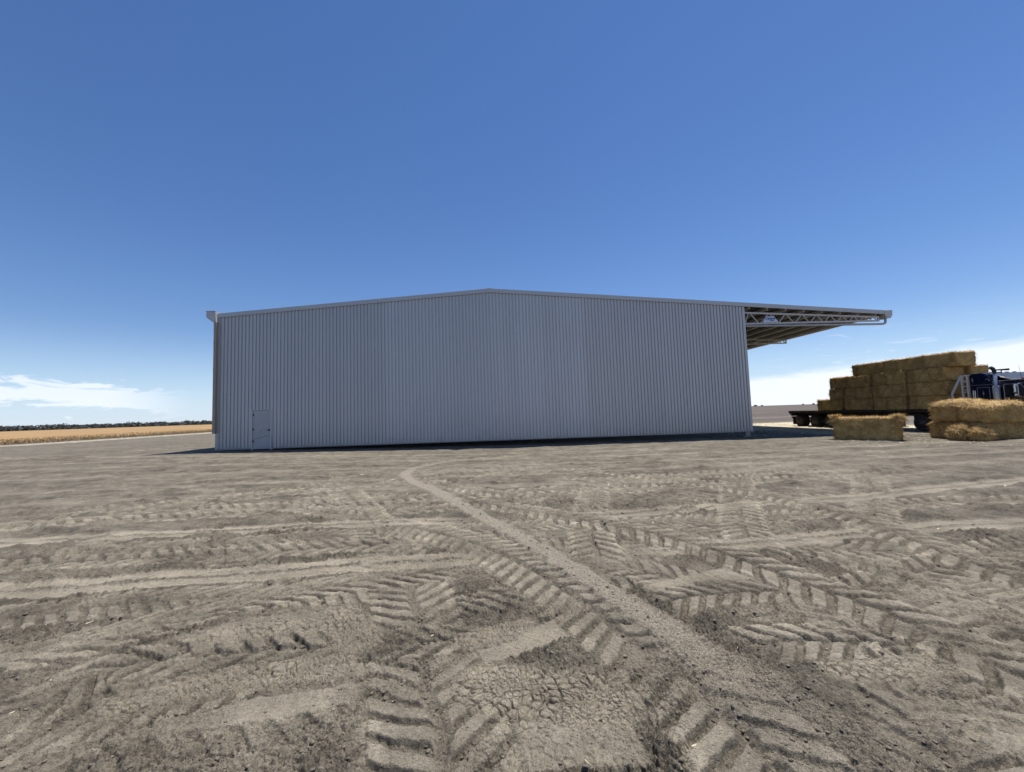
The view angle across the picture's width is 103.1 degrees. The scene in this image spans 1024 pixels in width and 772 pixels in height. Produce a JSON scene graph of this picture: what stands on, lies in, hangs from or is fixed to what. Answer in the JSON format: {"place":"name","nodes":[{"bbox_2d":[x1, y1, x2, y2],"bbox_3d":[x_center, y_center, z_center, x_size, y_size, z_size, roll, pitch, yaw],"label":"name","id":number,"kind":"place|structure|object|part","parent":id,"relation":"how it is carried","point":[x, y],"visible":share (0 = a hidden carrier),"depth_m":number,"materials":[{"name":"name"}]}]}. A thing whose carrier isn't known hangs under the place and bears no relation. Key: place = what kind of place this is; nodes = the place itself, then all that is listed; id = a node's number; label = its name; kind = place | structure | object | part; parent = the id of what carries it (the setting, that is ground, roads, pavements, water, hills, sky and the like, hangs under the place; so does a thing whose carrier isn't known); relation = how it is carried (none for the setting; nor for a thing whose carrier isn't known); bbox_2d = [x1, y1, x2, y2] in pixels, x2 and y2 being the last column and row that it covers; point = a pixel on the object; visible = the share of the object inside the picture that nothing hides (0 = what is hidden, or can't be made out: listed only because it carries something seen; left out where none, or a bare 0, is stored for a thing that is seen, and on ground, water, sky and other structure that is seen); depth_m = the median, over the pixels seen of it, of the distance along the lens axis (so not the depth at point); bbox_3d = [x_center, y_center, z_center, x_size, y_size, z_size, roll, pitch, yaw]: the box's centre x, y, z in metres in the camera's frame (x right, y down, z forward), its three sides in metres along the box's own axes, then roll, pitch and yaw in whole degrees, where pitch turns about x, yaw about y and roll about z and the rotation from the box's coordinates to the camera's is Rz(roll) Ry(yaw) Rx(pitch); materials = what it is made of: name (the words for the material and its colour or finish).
{"place":"outdoors","nodes":[
{"label":"outdoors","id":0,"kind":"place"},
{"bbox_2d":[0,424,211,444],"bbox_3d":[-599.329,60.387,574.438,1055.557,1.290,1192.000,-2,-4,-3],"label":"stubble field","id":1,"kind":"structure","parent":0,"point":[40,434],"depth_m":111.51,"materials":[{"name":"beige plant"}]},
{"bbox_2d":[0,420,211,431],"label":"tree line","id":2,"kind":"object","parent":1,"relation":"on","point":[72,426],"visible":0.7,"depth_m":446.79,"materials":[{"name":"green plant"}]},
{"bbox_2d":[0,432,211,446],"bbox_3d":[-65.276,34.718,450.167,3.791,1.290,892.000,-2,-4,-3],"label":"track","id":3,"kind":"structure","parent":0,"point":[103,439],"depth_m":45.94,"materials":[{"name":"beige soil"}]},
{"bbox_2d":[0,404,1023,771],"bbox_3d":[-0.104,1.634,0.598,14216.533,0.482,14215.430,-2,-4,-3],"label":"ground","id":4,"kind":"structure","parent":0,"point":[62,506],"depth_m":3.48,"materials":[{"name":"soil"}]},
{"bbox_2d":[0,495,1023,771],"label":"soil clods","id":5,"kind":"object","parent":4,"relation":"on","point":[552,653],"visible":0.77,"depth_m":2.59,"materials":[{"name":"grey soil"}]},
{"bbox_2d":[206,288,891,449],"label":"hay shed","id":6,"kind":"structure","parent":4,"relation":"on","point":[488,364],"depth_m":23.03,"materials":[{"name":"metal"}]},
{"bbox_2d":[251,409,271,449],"bbox_3d":[-13.671,2.375,22.222,1.085,2.200,0.151,-2,-4,-3],"label":"door","id":7,"kind":"structure","parent":6,"relation":"in","point":[261,420],"depth_m":22.21,"materials":[{"name":"paint"}]},
{"bbox_2d":[827,412,910,440],"bbox_3d":[16.949,2.021,19.449,1.286,1.492,3.126,1,-5,-33],"label":"hay bale","id":8,"kind":"object","parent":4,"relation":"on","point":[890,427],"visible":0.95,"depth_m":19.07},
{"bbox_2d":[789,375,970,426],"bbox_3d":[23.339,1.264,26.055,2.550,2.863,12.285,-2,-4,-3],"label":"flatbed trailer","id":9,"kind":"object","parent":4,"relation":"on","point":[818,418],"visible":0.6,"depth_m":27.30,"materials":[{"name":"metal"}]},
{"bbox_2d":[816,399,845,410],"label":"hay bale","id":10,"kind":"object","parent":9,"relation":"on","point":[827,404],"visible":0.6,"depth_m":28.14},
{"bbox_2d":[827,388,843,400],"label":"hay bale","id":11,"kind":"object","parent":10,"relation":"on","point":[834,394],"visible":0.32,"depth_m":27.65},
{"bbox_2d":[828,377,842,388],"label":"hay bale","id":12,"kind":"object","parent":11,"relation":"on","point":[835,383],"visible":0.34,"depth_m":27.72},
{"bbox_2d":[844,398,874,410],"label":"hay bale","id":13,"kind":"object","parent":9,"relation":"on","point":[867,404],"visible":0.61,"depth_m":25.89},
{"bbox_2d":[842,385,872,399],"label":"hay bale","id":14,"kind":"object","parent":13,"relation":"on","point":[858,392],"visible":0.67,"depth_m":26.01},
{"bbox_2d":[842,373,872,388],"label":"hay bale","id":15,"kind":"object","parent":14,"relation":"on","point":[865,380],"visible":0.65,"depth_m":25.95},
{"bbox_2d":[850,360,882,375],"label":"hay bale","id":16,"kind":"object","parent":15,"relation":"on","point":[870,368],"visible":0.59,"depth_m":25.41},
{"bbox_2d":[872,395,909,410],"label":"hay bale","id":17,"kind":"object","parent":9,"relation":"on","point":[891,403],"visible":0.62,"depth_m":23.75},
{"bbox_2d":[870,383,908,398],"bbox_3d":[22.685,0.288,24.006,1.462,1.020,2.294,-2,-3,-4],"label":"hay bale","id":18,"kind":"object","parent":17,"relation":"on","point":[890,390],"visible":0.62,"depth_m":23.84},
{"bbox_2d":[872,369,907,385],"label":"hay bale","id":19,"kind":"object","parent":18,"relation":"on","point":[896,377],"visible":0.7,"depth_m":23.81},
{"bbox_2d":[880,356,917,372],"bbox_3d":[22.826,-1.204,23.529,1.420,0.978,2.263,-2,-3,-2],"label":"hay bale","id":20,"kind":"object","parent":19,"relation":"on","point":[904,364],"visible":0.62,"depth_m":23.41},
{"bbox_2d":[907,392,965,411],"bbox_3d":[22.887,0.863,21.876,1.420,1.012,2.256,-2,-4,-5],"label":"hay bale","id":21,"kind":"object","parent":9,"relation":"on","point":[920,402],"visible":0.55,"depth_m":21.94},
{"bbox_2d":[906,380,966,396],"bbox_3d":[22.821,0.138,21.963,1.394,1.007,2.280,-2,-4,-4],"label":"hay bale","id":22,"kind":"object","parent":21,"relation":"on","point":[933,388],"visible":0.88,"depth_m":21.51},
{"bbox_2d":[906,366,965,382],"bbox_3d":[22.817,-0.585,21.990,1.462,1.020,2.297,-2,-4,-1],"label":"hay bale","id":23,"kind":"object","parent":22,"relation":"on","point":[942,373],"visible":0.91,"depth_m":21.43},
{"bbox_2d":[914,350,977,368],"bbox_3d":[22.917,-1.327,21.573,1.450,1.005,2.260,-2,-3,-2],"label":"hay bale","id":24,"kind":"object","parent":23,"relation":"on","point":[964,358],"visible":0.93,"depth_m":20.92},
{"bbox_2d":[927,420,958,437],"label":"hay bale","id":25,"kind":"object","parent":4,"relation":"on","point":[937,429],"visible":0.29,"depth_m":18.81},
{"bbox_2d":[927,397,989,422],"bbox_3d":[20.652,1.103,18.624,2.442,1.214,1.428,-3,-1,-1],"label":"hay bale","id":26,"kind":"object","parent":25,"relation":"on","point":[942,410],"visible":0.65,"depth_m":18.51},
{"bbox_2d":[944,423,969,440],"bbox_3d":[19.246,2.041,17.530,0.856,0.923,0.886,0,-4,-28],"label":"hay clump","id":27,"kind":"object","parent":4,"relation":"on","point":[960,432],"visible":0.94,"depth_m":17.38,"materials":[{"name":"beige plant"}]},
{"bbox_2d":[914,365,1023,430],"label":"semi truck","id":28,"kind":"object","parent":4,"relation":"on","point":[995,385],"visible":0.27,"depth_m":19.01,"materials":[{"name":"metal"}]},
{"bbox_3d":[22.488,0.555,18.060,0.039,1.380,1.020,-2,-4,-3],"label":"door","id":29,"kind":"part","parent":28,"relation":"part of","materials":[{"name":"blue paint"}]},
{"bbox_2d":[965,425,997,441],"bbox_3d":[19.471,2.011,16.915,0.928,0.848,0.814,-3,-4,17],"label":"hay clump","id":30,"kind":"object","parent":4,"relation":"on","point":[982,433],"visible":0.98,"depth_m":16.73,"materials":[{"name":"beige plant"}]},
{"bbox_2d":[954,420,1023,439],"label":"hay bale","id":31,"kind":"object","parent":4,"relation":"on","point":[1002,430],"visible":0.5,"depth_m":17.00},
{"bbox_2d":[955,398,1023,423],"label":"hay bale","id":32,"kind":"object","parent":31,"relation":"on","point":[995,411],"visible":1,"depth_m":17.02},
{"bbox_2d":[0,0,1023,426],"label":"sky","id":33,"kind":"structure","parent":0,"point":[164,164],"materials":[{"name":"blue"}]},
{"bbox_2d":[9,422,1023,745],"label":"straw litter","id":34,"kind":"object","parent":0,"point":[797,434],"visible":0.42,"depth_m":24.74,"materials":[{"name":"beige plant"}]},
{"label":"hay bale","id":35,"kind":"object","parent":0,"visible":0},
{"bbox_2d":[963,364,989,379],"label":"hay bale","id":36,"kind":"object","parent":35,"relation":"on","point":[974,369],"visible":0.2,"depth_m":20.93}
]}

